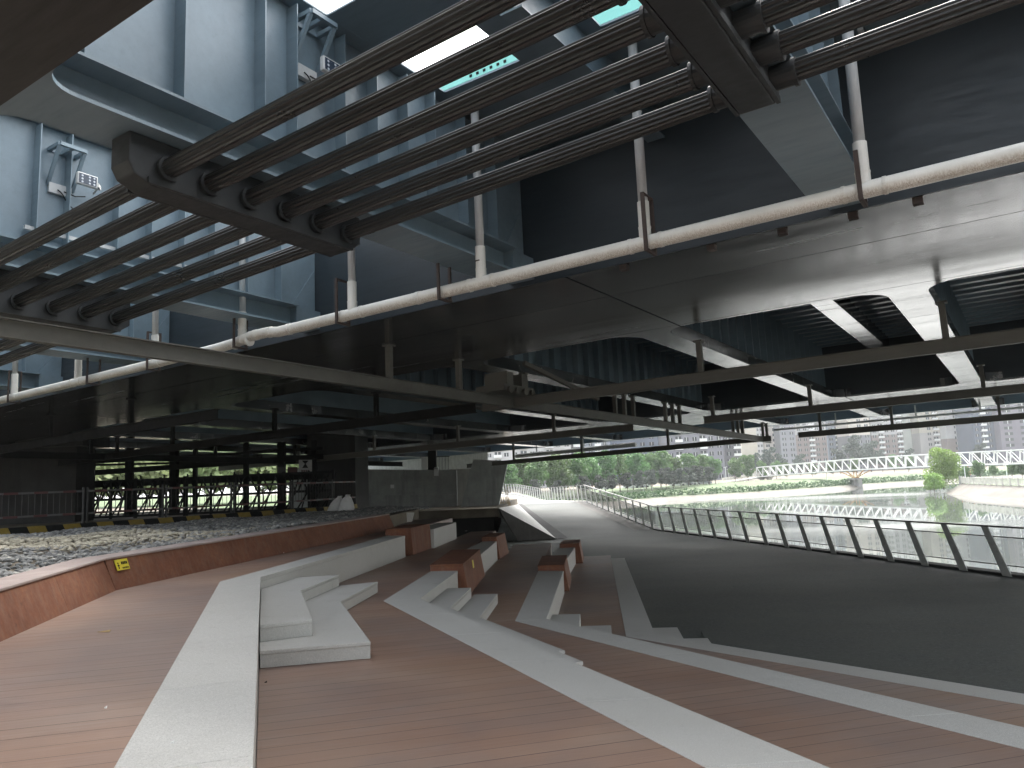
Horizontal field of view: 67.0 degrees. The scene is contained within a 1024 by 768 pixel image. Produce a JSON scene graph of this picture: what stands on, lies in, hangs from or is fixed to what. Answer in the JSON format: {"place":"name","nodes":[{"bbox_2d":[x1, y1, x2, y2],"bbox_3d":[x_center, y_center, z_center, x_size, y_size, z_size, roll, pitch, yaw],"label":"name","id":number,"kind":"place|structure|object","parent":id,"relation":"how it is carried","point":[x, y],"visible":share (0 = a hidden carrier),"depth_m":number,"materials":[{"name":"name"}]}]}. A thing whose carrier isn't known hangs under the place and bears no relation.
{"place":"outdoors","nodes":[
{"label":"outdoors","id":0,"kind":"place"},
{"bbox_2d":[95,495,288,513],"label":"lawn","id":1,"kind":"structure","parent":0,"point":[226,499],"depth_m":84.23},
{"bbox_2d":[95,462,124,497],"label":"shrub","id":2,"kind":"object","parent":1,"relation":"on","point":[105,477],"visible":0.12,"depth_m":60.65,"materials":[{"name":"green plant"}]},
{"bbox_2d":[118,461,181,506],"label":"shrub","id":3,"kind":"object","parent":1,"relation":"on","point":[151,474],"visible":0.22,"depth_m":62.18,"materials":[{"name":"green plant"}]},
{"bbox_2d":[179,467,233,503],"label":"shrub","id":4,"kind":"object","parent":1,"relation":"on","point":[207,471],"visible":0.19,"depth_m":64.51,"materials":[{"name":"green plant"}]},
{"bbox_2d":[236,465,289,507],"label":"shrub","id":5,"kind":"object","parent":1,"relation":"on","point":[267,469],"visible":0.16,"depth_m":66.34,"materials":[{"name":"green plant"}]},
{"bbox_2d":[0,506,431,577],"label":"ground","id":6,"kind":"structure","parent":0,"point":[398,518],"depth_m":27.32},
{"bbox_2d":[0,487,84,522],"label":"crowd barrier","id":7,"kind":"object","parent":6,"relation":"on","point":[59,514],"visible":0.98,"depth_m":19.76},
{"bbox_2d":[0,435,109,524],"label":"concrete column","id":8,"kind":"structure","parent":6,"relation":"on","point":[18,475],"depth_m":28.87,"materials":[{"name":"concrete"}]},
{"bbox_2d":[0,0,1023,466],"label":"road bridge","id":9,"kind":"structure","parent":8,"relation":"on","point":[94,78],"depth_m":10.38,"materials":[{"name":"paint"}]},
{"bbox_2d":[0,269,129,333],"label":"cable saddle","id":10,"kind":"object","parent":9,"relation":"attached to","point":[39,311],"visible":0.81,"depth_m":9.63,"materials":[{"name":"metal"}]},
{"bbox_2d":[46,141,87,208],"bbox_3d":[-5.686,-2.646,9.969,0.331,0.775,0.473,-7,-8,33],"label":"floodlight","id":11,"kind":"object","parent":9,"relation":"attached to","point":[52,187],"visible":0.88,"depth_m":9.90,"materials":[{"name":"paint"}]},
{"bbox_2d":[76,171,100,194],"bbox_3d":[-5.454,-2.600,10.001,0.160,0.177,0.372,-3,-7,7],"label":"floodlight","id":12,"kind":"object","parent":9,"relation":"attached to","point":[87,180],"visible":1,"depth_m":9.93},
{"bbox_2d":[0,398,219,453],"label":"inspection rail","id":13,"kind":"object","parent":9,"relation":"hanging from","point":[130,426],"visible":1,"depth_m":19.48,"materials":[{"name":"black metal"}]},
{"bbox_2d":[0,436,402,465],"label":"inspection rail","id":14,"kind":"object","parent":9,"relation":"hanging from","point":[214,458],"visible":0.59,"depth_m":28.71,"materials":[{"name":"black metal"}]},
{"bbox_2d":[111,131,359,256],"bbox_3d":[-2.388,-1.652,7.125,0.368,0.458,2.505,-7,-8,33],"label":"cable saddle","id":15,"kind":"object","parent":9,"relation":"attached to","point":[137,159],"visible":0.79,"depth_m":6.67,"materials":[{"name":"metal"}]},
{"bbox_2d":[0,0,525,266],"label":"stay cable","id":16,"kind":"object","parent":9,"relation":"attached to","point":[456,19],"visible":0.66,"depth_m":5.37,"materials":[{"name":"metal"}]},
{"bbox_2d":[58,392,476,465],"bbox_3d":[-9.629,1.584,24.137,21.200,1.212,0.181,-7,-8,33],"label":"inspection rail","id":17,"kind":"object","parent":9,"relation":"hanging from","point":[377,419],"visible":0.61,"depth_m":21.78,"materials":[{"name":"black metal"}]},
{"bbox_2d":[0,0,617,292],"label":"stay cable","id":18,"kind":"object","parent":9,"relation":"attached to","point":[547,22],"visible":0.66,"depth_m":5.56,"materials":[{"name":"metal"}]},
{"bbox_2d":[298,8,337,82],"bbox_3d":[-1.967,-3.293,7.846,0.331,0.775,0.473,-7,-8,33],"label":"floodlight","id":19,"kind":"object","parent":9,"relation":"attached to","point":[306,74],"visible":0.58,"depth_m":7.82,"materials":[{"name":"paint"}]},
{"bbox_2d":[13,13,646,306],"bbox_3d":[-4.794,-1.190,8.537,34.981,1.832,0.158,-7,-8,33],"label":"stay cable","id":20,"kind":"object","parent":9,"relation":"attached to","point":[617,36],"visible":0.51,"depth_m":5.91,"materials":[{"name":"metal"}]},
{"bbox_2d":[0,316,770,442],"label":"inspection rail","id":21,"kind":"object","parent":9,"relation":"hanging from","point":[37,332],"visible":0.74,"depth_m":12.77,"materials":[{"name":"metal"}]},
{"bbox_2d":[218,414,633,470],"bbox_3d":[-5.030,2.461,31.245,21.600,1.194,0.183,-7,-8,33],"label":"inspection rail","id":22,"kind":"object","parent":9,"relation":"hanging from","point":[553,434],"visible":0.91,"depth_m":29.06,"materials":[{"name":"metal"}]},
{"bbox_2d":[49,0,835,312],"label":"stay cable","id":23,"kind":"object","parent":9,"relation":"attached to","point":[647,62],"visible":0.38,"depth_m":6.13,"materials":[{"name":"metal"}]},
{"bbox_2d":[0,0,932,351],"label":"stay cable","id":24,"kind":"object","parent":9,"relation":"attached to","point":[828,26],"visible":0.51,"depth_m":6.22,"materials":[{"name":"metal"}]},
{"bbox_2d":[0,0,1023,403],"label":"drain pipe","id":25,"kind":"object","parent":9,"relation":"attached to","point":[910,178],"visible":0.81,"depth_m":8.37,"materials":[{"name":"plastic"}]},
{"bbox_2d":[640,192,656,255],"bbox_3d":[1.462,-1.710,8.278,0.052,0.650,0.269,-7,-8,33],"label":"pipe hanger","id":26,"kind":"object","parent":25,"relation":"attached to","point":[653,252],"visible":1,"depth_m":8.21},
{"bbox_2d":[853,150,867,207],"bbox_3d":[3.202,-1.883,7.114,0.049,0.479,0.265,-7,-8,33],"label":"pipe hanger","id":27,"kind":"object","parent":25,"relation":"attached to","point":[863,202],"visible":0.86,"depth_m":7.01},
{"bbox_2d":[0,0,1023,365],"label":"stay cable","id":28,"kind":"object","parent":9,"relation":"attached to","point":[900,32],"visible":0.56,"depth_m":6.34,"materials":[{"name":"metal"}]},
{"bbox_2d":[467,422,770,467],"bbox_3d":[4.287,3.222,39.319,18.189,1.308,0.199,-8,-9,40],"label":"inspection rail","id":29,"kind":"object","parent":9,"relation":"hanging from","point":[668,446],"visible":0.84,"depth_m":38.06,"materials":[{"name":"metal"}]},
{"bbox_2d":[615,0,800,116],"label":"cable saddle","id":30,"kind":"object","parent":9,"relation":"attached to","point":[720,50],"visible":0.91,"depth_m":4.96,"materials":[{"name":"metal"}]},
{"bbox_2d":[481,300,1023,411],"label":"inspection rail","id":31,"kind":"object","parent":9,"relation":"hanging from","point":[946,343],"visible":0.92,"depth_m":14.29,"materials":[{"name":"metal"}]},
{"bbox_2d":[476,361,598,400],"bbox_3d":[0.580,0.005,18.045,1.264,0.753,3.110,-9,-10,42],"label":"rail trolley","id":32,"kind":"object","parent":31,"relation":"on","point":[507,383],"visible":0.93,"depth_m":17.22,"materials":[{"name":"metal"}]},
{"bbox_2d":[515,404,1023,457],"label":"drain pipe","id":33,"kind":"object","parent":9,"relation":"attached to","point":[604,447],"visible":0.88,"depth_m":34.85,"materials":[{"name":"plastic"}]},
{"bbox_2d":[703,364,1023,423],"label":"inspection rail","id":34,"kind":"object","parent":9,"relation":"hanging from","point":[982,391],"visible":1,"depth_m":21.51,"materials":[{"name":"metal"}]},
{"bbox_2d":[798,395,1023,437],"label":"inspection rail","id":35,"kind":"object","parent":9,"relation":"hanging from","point":[957,421],"visible":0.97,"depth_m":30.02,"materials":[{"name":"metal"}]},
{"bbox_2d":[93,478,145,518],"bbox_3d":[-15.447,4.493,30.265,2.228,1.530,0.473,-2,-7,0],"label":"lattice panel","id":36,"kind":"object","parent":6,"relation":"on","point":[111,499],"visible":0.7,"depth_m":30.10,"materials":[{"name":"black metal"}]},
{"bbox_2d":[85,485,163,522],"bbox_3d":[-10.588,3.363,21.257,0.070,1.120,2.103,-8,-9,39],"label":"crowd barrier","id":37,"kind":"object","parent":6,"relation":"on","point":[126,510],"visible":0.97,"depth_m":21.25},
{"bbox_2d":[134,476,189,517],"bbox_3d":[-13.625,4.406,30.196,1.977,1.530,0.473,-2,-7,0],"label":"lattice panel","id":38,"kind":"object","parent":6,"relation":"on","point":[159,494],"visible":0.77,"depth_m":30.01,"materials":[{"name":"black metal"}]},
{"bbox_2d":[0,504,357,534],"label":"hazard kerb","id":39,"kind":"structure","parent":6,"relation":"on","point":[34,529],"depth_m":21.57,"materials":[{"name":"black concrete"}]},
{"bbox_2d":[165,483,231,517],"bbox_3d":[-9.236,3.509,22.899,0.070,1.120,2.103,-8,-9,39],"label":"crowd barrier","id":40,"kind":"object","parent":6,"relation":"on","point":[190,487],"visible":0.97,"depth_m":22.88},
{"bbox_2d":[94,440,325,514],"bbox_3d":[-15.940,4.332,34.413,15.828,2.910,2.900,-2,-7,0],"label":"scaffold","id":41,"kind":"object","parent":6,"relation":"on","point":[281,459],"visible":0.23,"depth_m":33.12,"materials":[{"name":"black metal"}]},
{"bbox_2d":[185,474,244,515],"bbox_3d":[-11.551,4.322,30.242,2.228,1.530,0.473,-2,-7,0],"label":"lattice panel","id":42,"kind":"object","parent":6,"relation":"on","point":[209,495],"visible":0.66,"depth_m":30.05,"materials":[{"name":"black metal"}]},
{"bbox_2d":[233,472,286,512],"bbox_3d":[-9.730,4.212,29.980,1.977,1.530,0.473,-2,-7,0],"label":"lattice panel","id":43,"kind":"object","parent":6,"relation":"on","point":[257,492],"visible":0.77,"depth_m":29.78,"materials":[{"name":"black metal"}]},
{"bbox_2d":[233,481,291,512],"bbox_3d":[-7.883,3.655,24.542,0.070,1.120,2.103,-8,-9,39],"label":"crowd barrier","id":44,"kind":"object","parent":6,"relation":"on","point":[259,502],"visible":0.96,"depth_m":24.53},
{"bbox_2d":[283,470,336,509],"bbox_3d":[-7.782,4.116,29.883,1.977,1.530,0.473,-2,-7,0],"label":"lattice panel","id":45,"kind":"object","parent":6,"relation":"on","point":[308,488],"visible":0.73,"depth_m":29.71,"materials":[{"name":"black metal"}]},
{"bbox_2d":[292,479,332,508],"bbox_3d":[-6.755,3.820,26.268,0.067,1.120,2.038,-6,-8,25],"label":"crowd barrier","id":46,"kind":"object","parent":6,"relation":"on","point":[315,499],"visible":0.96,"depth_m":26.03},
{"bbox_2d":[307,434,368,507],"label":"concrete column","id":47,"kind":"structure","parent":6,"relation":"on","point":[350,469],"depth_m":33.95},
{"bbox_2d":[0,518,452,767],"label":"deck","id":48,"kind":"structure","parent":0,"point":[66,678],"depth_m":5.47,"materials":[{"name":"brown wood"}]},
{"bbox_2d":[0,514,393,641],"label":"planter wall","id":49,"kind":"structure","parent":48,"relation":"on","point":[29,599],"depth_m":10.47,"materials":[{"name":"wood"}]},
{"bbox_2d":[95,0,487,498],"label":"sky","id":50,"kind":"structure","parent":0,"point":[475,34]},
{"bbox_2d":[419,496,517,518],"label":"terrace","id":51,"kind":"structure","parent":0,"point":[456,512],"depth_m":39.48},
{"bbox_2d":[289,469,457,507],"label":"concrete wall","id":52,"kind":"structure","parent":51,"relation":"on","point":[420,488],"depth_m":45.62,"materials":[{"name":"grey concrete"}]},
{"bbox_2d":[368,453,487,469],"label":"site wall","id":53,"kind":"structure","parent":51,"relation":"on","point":[459,461],"depth_m":57.74,"materials":[{"name":"concrete"}]},
{"bbox_2d":[450,469,470,504],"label":"wing wall","id":54,"kind":"structure","parent":51,"relation":"on","point":[462,477],"depth_m":46.85,"materials":[{"name":"concrete"}]},
{"bbox_2d":[461,459,507,506],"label":"bridge pier","id":55,"kind":"structure","parent":51,"relation":"on","point":[485,484],"depth_m":43.65,"materials":[{"name":"concrete"}]},
{"bbox_2d":[452,517,500,536],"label":"terrace wall","id":56,"kind":"structure","parent":0,"point":[465,526],"depth_m":40.62,"materials":[{"name":"concrete"}]},
{"bbox_2d":[256,531,704,767],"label":"second deck","id":57,"kind":"structure","parent":0,"point":[412,692],"depth_m":5.65,"materials":[{"name":"brown wood"}]},
{"bbox_2d":[114,536,404,767],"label":"granite bench","id":58,"kind":"object","parent":57,"relation":"on","point":[202,711],"visible":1,"depth_m":4.92,"materials":[{"name":"stone"}]},
{"bbox_2d":[260,575,338,641],"bbox_3d":[-2.813,2.834,9.761,0.965,0.320,4.190,-1,-7,-9],"label":"granite step","id":59,"kind":"object","parent":57,"relation":"on","point":[284,612],"visible":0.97,"depth_m":8.93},
{"bbox_2d":[260,582,377,667],"bbox_3d":[-2.268,2.881,9.682,1.093,0.160,4.799,-1,-7,-9],"label":"granite step","id":60,"kind":"object","parent":57,"relation":"on","point":[338,634],"visible":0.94,"depth_m":7.72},
{"bbox_2d":[385,524,430,555],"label":"weathered steel block","id":61,"kind":"structure","parent":57,"relation":"on","point":[417,538],"depth_m":18.68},
{"bbox_2d":[430,522,456,547],"bbox_3d":[-2.130,4.225,21.455,0.606,0.580,3.087,-3,-7,6],"label":"granite bench","id":62,"kind":"object","parent":57,"relation":"on","point":[442,533],"visible":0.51,"depth_m":21.18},
{"bbox_2d":[105,465,1009,498],"bbox_3d":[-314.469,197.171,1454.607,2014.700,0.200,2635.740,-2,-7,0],"label":"ground","id":63,"kind":"structure","parent":0,"point":[829,474],"depth_m":297.96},
{"bbox_2d":[488,445,571,487],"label":"apartment tower","id":64,"kind":"structure","parent":63,"relation":"on","point":[502,455],"depth_m":298.91,"materials":[{"name":"concrete"}]},
{"bbox_2d":[608,437,658,479],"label":"apartment tower","id":65,"kind":"structure","parent":63,"relation":"on","point":[647,442],"depth_m":329.15,"materials":[{"name":"concrete"}]},
{"bbox_2d":[658,433,725,479],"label":"apartment tower","id":66,"kind":"structure","parent":63,"relation":"on","point":[715,452],"depth_m":298.77,"materials":[{"name":"concrete"}]},
{"bbox_2d":[723,430,742,476],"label":"apartment tower","id":67,"kind":"structure","parent":63,"relation":"on","point":[732,451],"depth_m":316.39,"materials":[{"name":"concrete"}]},
{"bbox_2d":[773,424,798,472],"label":"apartment tower","id":68,"kind":"structure","parent":63,"relation":"on","point":[785,444],"depth_m":418.65,"materials":[{"name":"concrete"}]},
{"bbox_2d":[794,422,828,472],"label":"apartment tower","id":69,"kind":"structure","parent":63,"relation":"on","point":[813,449],"depth_m":437.93,"materials":[{"name":"concrete"}]},
{"bbox_2d":[836,418,873,471],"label":"apartment tower","id":70,"kind":"structure","parent":63,"relation":"on","point":[842,439],"depth_m":429.69,"materials":[{"name":"concrete"}]},
{"bbox_2d":[842,435,869,472],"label":"dark tree","id":71,"kind":"object","parent":63,"relation":"on","point":[854,448],"visible":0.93,"depth_m":336.82,"materials":[{"name":"green plant"}]},
{"bbox_2d":[869,415,905,469],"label":"apartment tower","id":72,"kind":"structure","parent":63,"relation":"on","point":[890,441],"depth_m":438.13,"materials":[{"name":"concrete"}]},
{"bbox_2d":[909,411,941,468],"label":"apartment tower","id":73,"kind":"structure","parent":63,"relation":"on","point":[925,440],"depth_m":434.74,"materials":[{"name":"concrete"}]},
{"bbox_2d":[938,410,959,461],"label":"apartment tower","id":74,"kind":"structure","parent":63,"relation":"on","point":[948,434],"depth_m":428.94,"materials":[{"name":"concrete"}]},
{"bbox_2d":[954,406,997,466],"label":"apartment tower","id":75,"kind":"structure","parent":63,"relation":"on","point":[970,437],"depth_m":404.81,"materials":[{"name":"concrete"}]},
{"bbox_2d":[991,403,1023,465],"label":"apartment tower","id":76,"kind":"structure","parent":63,"relation":"on","point":[1009,435],"depth_m":398.76,"materials":[{"name":"concrete"}]},
{"bbox_2d":[523,502,654,538],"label":"ramp","id":77,"kind":"structure","parent":0,"point":[570,519],"depth_m":47.80,"materials":[{"name":"concrete"}]},
{"bbox_2d":[518,504,566,538],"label":"drain channel","id":78,"kind":"object","parent":77,"relation":"on","point":[553,531],"visible":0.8,"depth_m":45.63,"materials":[{"name":"concrete"}]},
{"bbox_2d":[576,501,644,529],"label":"kerb strip","id":79,"kind":"object","parent":77,"relation":"on","point":[622,520],"visible":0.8,"depth_m":49.31,"materials":[{"name":"concrete"}]},
{"bbox_2d":[471,543,1023,767],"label":"third deck","id":80,"kind":"structure","parent":0,"point":[829,733],"depth_m":6.90,"materials":[{"name":"brown wood"}]},
{"bbox_2d":[430,549,484,592],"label":"weathered steel block","id":81,"kind":"structure","parent":80,"relation":"on","point":[469,575],"depth_m":15.45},
{"bbox_2d":[468,541,497,572],"bbox_3d":[-0.861,4.407,19.461,0.628,0.580,3.853,-3,-7,4],"label":"granite bench","id":82,"kind":"object","parent":80,"relation":"on","point":[488,550],"visible":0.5,"depth_m":19.59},
{"bbox_2d":[482,533,508,558],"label":"weathered steel block","id":83,"kind":"structure","parent":80,"relation":"on","point":[502,546],"depth_m":21.79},
{"bbox_2d":[430,588,582,664],"bbox_3d":[-0.545,3.298,10.382,1.118,0.320,6.110,-1,-7,-14],"label":"granite step","id":84,"kind":"object","parent":80,"relation":"on","point":[455,600],"visible":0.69,"depth_m":11.59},
{"bbox_2d":[458,594,564,653],"bbox_3d":[-0.337,3.464,11.146,1.052,0.160,5.009,-1,-7,-11],"label":"granite step","id":85,"kind":"object","parent":80,"relation":"on","point":[481,607],"visible":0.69,"depth_m":12.06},
{"bbox_2d":[384,571,828,767],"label":"granite bench","id":86,"kind":"object","parent":80,"relation":"on","point":[702,740],"visible":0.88,"depth_m":5.82,"materials":[{"name":"stone"}]},
{"bbox_2d":[498,530,1023,693],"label":"plaza","id":87,"kind":"structure","parent":0,"point":[950,625],"depth_m":17.43,"materials":[{"name":"concrete"}]},
{"bbox_2d":[499,505,555,540],"bbox_3d":[0.705,8.202,48.205,3.116,1.708,18.500,-2,-7,0],"label":"ramp cheek","id":88,"kind":"object","parent":87,"relation":"on","point":[522,524],"visible":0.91,"depth_m":39.43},
{"bbox_2d":[503,484,1023,577],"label":"river railing","id":89,"kind":"object","parent":87,"relation":"on","point":[1004,570],"visible":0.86,"depth_m":27.89,"materials":[{"name":"grey metal"}]},
{"bbox_2d":[611,558,1023,704],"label":"granite bench","id":90,"kind":"object","parent":87,"relation":"on","point":[637,623],"visible":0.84,"depth_m":10.96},
{"bbox_2d":[498,481,1023,572],"bbox_3d":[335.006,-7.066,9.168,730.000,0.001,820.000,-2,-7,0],"label":"river","id":91,"kind":"structure","parent":0,"point":[914,502],"depth_m":91.19,"materials":[{"name":"green liquid"}]},
{"bbox_2d":[524,468,1006,495],"bbox_3d":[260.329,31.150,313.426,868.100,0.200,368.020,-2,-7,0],"label":"path","id":92,"kind":"structure","parent":0,"point":[725,483],"depth_m":214.67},
{"bbox_2d":[651,450,673,485],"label":"broadleaf tree","id":93,"kind":"object","parent":92,"relation":"on","point":[659,461],"visible":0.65,"depth_m":193.09,"materials":[{"name":"green plant"}]},
{"bbox_2d":[530,469,1019,501],"bbox_3d":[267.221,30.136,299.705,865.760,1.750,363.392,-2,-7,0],"label":"lawn","id":94,"kind":"structure","parent":0,"point":[719,486],"depth_m":192.36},
{"bbox_2d":[502,464,523,492],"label":"broadleaf tree","id":95,"kind":"object","parent":94,"relation":"on","point":[511,476],"visible":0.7,"depth_m":149.35,"materials":[{"name":"green plant"}]},
{"bbox_2d":[523,461,549,498],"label":"broadleaf tree","id":96,"kind":"object","parent":94,"relation":"on","point":[533,470],"visible":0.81,"depth_m":147.68,"materials":[{"name":"green plant"}]},
{"bbox_2d":[542,454,569,497],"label":"broadleaf tree","id":97,"kind":"object","parent":94,"relation":"on","point":[554,466],"visible":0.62,"depth_m":155.59,"materials":[{"name":"green plant"}]},
{"bbox_2d":[568,452,591,495],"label":"broadleaf tree","id":98,"kind":"object","parent":94,"relation":"on","point":[577,466],"visible":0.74,"depth_m":162.20,"materials":[{"name":"green plant"}]},
{"bbox_2d":[592,450,616,490],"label":"broadleaf tree","id":99,"kind":"object","parent":94,"relation":"on","point":[608,462],"visible":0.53,"depth_m":175.87,"materials":[{"name":"green plant"}]},
{"bbox_2d":[623,453,650,489],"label":"broadleaf tree","id":100,"kind":"object","parent":94,"relation":"on","point":[634,462],"visible":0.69,"depth_m":186.09,"materials":[{"name":"green plant"}]},
{"bbox_2d":[558,555,1023,726],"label":"fourth deck","id":101,"kind":"structure","parent":0,"point":[591,597],"depth_m":10.46,"materials":[{"name":"brown wood"}]},
{"bbox_2d":[538,555,570,591],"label":"weathered steel block","id":102,"kind":"structure","parent":101,"relation":"on","point":[554,563],"depth_m":18.42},
{"bbox_2d":[515,571,1023,748],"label":"granite bench","id":103,"kind":"object","parent":101,"relation":"on","point":[541,605],"visible":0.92,"depth_m":7.96,"materials":[{"name":"stone"}]},
{"bbox_2d":[593,475,1023,505],"bbox_3d":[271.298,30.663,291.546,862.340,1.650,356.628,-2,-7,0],"label":"embankment","id":104,"kind":"structure","parent":0,"point":[679,498],"depth_m":185.66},
{"bbox_2d":[538,470,1018,501],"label":"hedge","id":105,"kind":"object","parent":104,"relation":"on","point":[633,495],"visible":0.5,"depth_m":187.32,"materials":[{"name":"green plant"}]},
{"bbox_2d":[722,449,1023,487],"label":"truss footbridge","id":106,"kind":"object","parent":104,"relation":"on","point":[856,481],"visible":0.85,"depth_m":207.67,"materials":[{"name":"metal"}]},
{"bbox_2d":[946,483,1023,498],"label":"embankment","id":107,"kind":"structure","parent":0,"point":[1001,491],"depth_m":130.37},
{"bbox_2d":[960,476,1023,485],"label":"promenade railing","id":108,"kind":"object","parent":107,"relation":"on","point":[984,480],"visible":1,"depth_m":134.12,"materials":[{"name":"white metal"}]},
{"bbox_2d":[965,477,1023,485],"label":"lawn","id":109,"kind":"structure","parent":0,"point":[1012,480],"depth_m":148.96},
{"bbox_2d":[922,447,961,489],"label":"willow tree","id":110,"kind":"object","parent":109,"relation":"on","point":[946,467],"visible":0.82,"depth_m":155.29,"materials":[{"name":"green plant"}]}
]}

